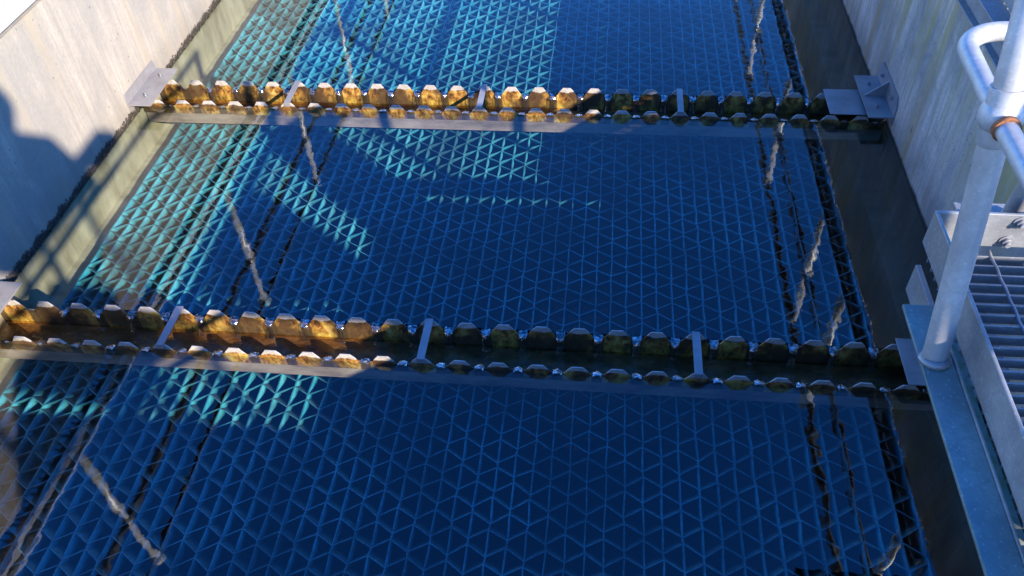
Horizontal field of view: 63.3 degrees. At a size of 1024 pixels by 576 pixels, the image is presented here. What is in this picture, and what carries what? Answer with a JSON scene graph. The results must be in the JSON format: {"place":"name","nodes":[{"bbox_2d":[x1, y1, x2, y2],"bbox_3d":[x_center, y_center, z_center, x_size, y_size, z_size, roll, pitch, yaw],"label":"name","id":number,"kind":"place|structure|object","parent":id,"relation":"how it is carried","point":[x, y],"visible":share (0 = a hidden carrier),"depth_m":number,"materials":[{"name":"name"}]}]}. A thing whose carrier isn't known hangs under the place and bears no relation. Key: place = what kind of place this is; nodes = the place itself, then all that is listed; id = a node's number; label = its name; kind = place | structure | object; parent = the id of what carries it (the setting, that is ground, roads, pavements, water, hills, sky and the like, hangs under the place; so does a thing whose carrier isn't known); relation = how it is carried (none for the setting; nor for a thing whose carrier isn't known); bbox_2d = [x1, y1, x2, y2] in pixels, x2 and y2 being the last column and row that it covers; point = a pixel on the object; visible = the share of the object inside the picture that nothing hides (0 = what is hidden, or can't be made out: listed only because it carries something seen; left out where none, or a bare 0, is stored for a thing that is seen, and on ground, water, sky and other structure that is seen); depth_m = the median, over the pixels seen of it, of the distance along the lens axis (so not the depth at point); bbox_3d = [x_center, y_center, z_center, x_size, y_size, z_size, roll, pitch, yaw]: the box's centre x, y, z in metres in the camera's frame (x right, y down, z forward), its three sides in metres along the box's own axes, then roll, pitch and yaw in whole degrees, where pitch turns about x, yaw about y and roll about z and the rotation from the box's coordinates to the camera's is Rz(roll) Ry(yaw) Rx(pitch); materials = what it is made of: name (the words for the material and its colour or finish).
{"place":"outdoors","nodes":[
{"label":"outdoors","id":0,"kind":"place"},
{"bbox_2d":[469,246,714,506],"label":"tank floor","id":1,"kind":"structure","parent":0,"point":[580,397],"depth_m":5.98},
{"bbox_2d":[0,0,252,372],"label":"tank wall","id":2,"kind":"structure","parent":1,"relation":"on","point":[71,71],"depth_m":4.04,"materials":[{"name":"concrete"}]},
{"bbox_2d":[0,0,35,32],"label":"walkway","id":3,"kind":"structure","parent":2,"relation":"on","point":[11,11],"depth_m":3.54,"materials":[{"name":"metal"}]},
{"bbox_2d":[3,0,220,281],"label":"algae","id":4,"kind":"object","parent":2,"relation":"attached to","point":[97,163],"visible":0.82,"depth_m":4.27,"materials":[{"name":"green plant"}]},
{"bbox_2d":[0,0,261,395],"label":"support ledge","id":5,"kind":"object","parent":2,"relation":"attached to","point":[57,299],"visible":0.25,"depth_m":4.41,"materials":[{"name":"concrete"}]},
{"bbox_2d":[0,359,932,575],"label":"tube settler","id":6,"kind":"object","parent":5,"relation":"on","point":[118,470],"visible":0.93,"depth_m":3.13,"materials":[{"name":"plastic"}]},
{"bbox_2d":[59,123,873,396],"bbox_3d":[-0.122,-0.213,4.295,3.961,0.471,2.116,3,46,6],"label":"tube settler","id":7,"kind":"object","parent":5,"relation":"on","point":[380,227],"visible":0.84,"depth_m":4.11,"materials":[{"name":"plastic"}]},
{"bbox_2d":[180,0,826,164],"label":"tube settler","id":8,"kind":"object","parent":5,"relation":"on","point":[719,49],"visible":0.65,"depth_m":5.29,"materials":[{"name":"plastic"}]},
{"bbox_2d":[0,281,1008,410],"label":"weir trough","id":9,"kind":"object","parent":2,"relation":"attached to","point":[818,372],"visible":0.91,"depth_m":3.31,"materials":[{"name":"galvanised steel"},{"name":"water"}]},
{"bbox_2d":[123,60,898,140],"bbox_3d":[-0.070,-1.018,4.452,3.986,0.288,0.389,2,46,5],"label":"weir trough","id":10,"kind":"object","parent":2,"relation":"attached to","point":[841,114],"visible":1,"depth_m":4.49,"materials":[{"name":"galvanised steel"},{"name":"water"}]},
{"bbox_2d":[820,0,1023,532],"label":"tank wall","id":11,"kind":"structure","parent":1,"relation":"on","point":[922,150],"depth_m":3.76,"materials":[{"name":"concrete"}]},
{"bbox_2d":[782,0,983,575],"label":"support ledge","id":12,"kind":"object","parent":11,"relation":"attached to","point":[878,262],"visible":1,"depth_m":3.93,"materials":[{"name":"concrete"}]},
{"bbox_2d":[902,202,1023,575],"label":"platform","id":13,"kind":"structure","parent":11,"relation":"on","point":[996,528],"depth_m":1.75,"materials":[{"name":"metal"}]},
{"bbox_2d":[917,0,1023,370],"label":"handrail","id":14,"kind":"object","parent":13,"relation":"on","point":[999,138],"visible":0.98,"depth_m":1.59,"materials":[{"name":"metal"}]},
{"bbox_2d":[957,0,1014,68],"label":"walkway","id":15,"kind":"structure","parent":11,"relation":"on","point":[977,12],"depth_m":3.08,"materials":[{"name":"metal"}]}
]}

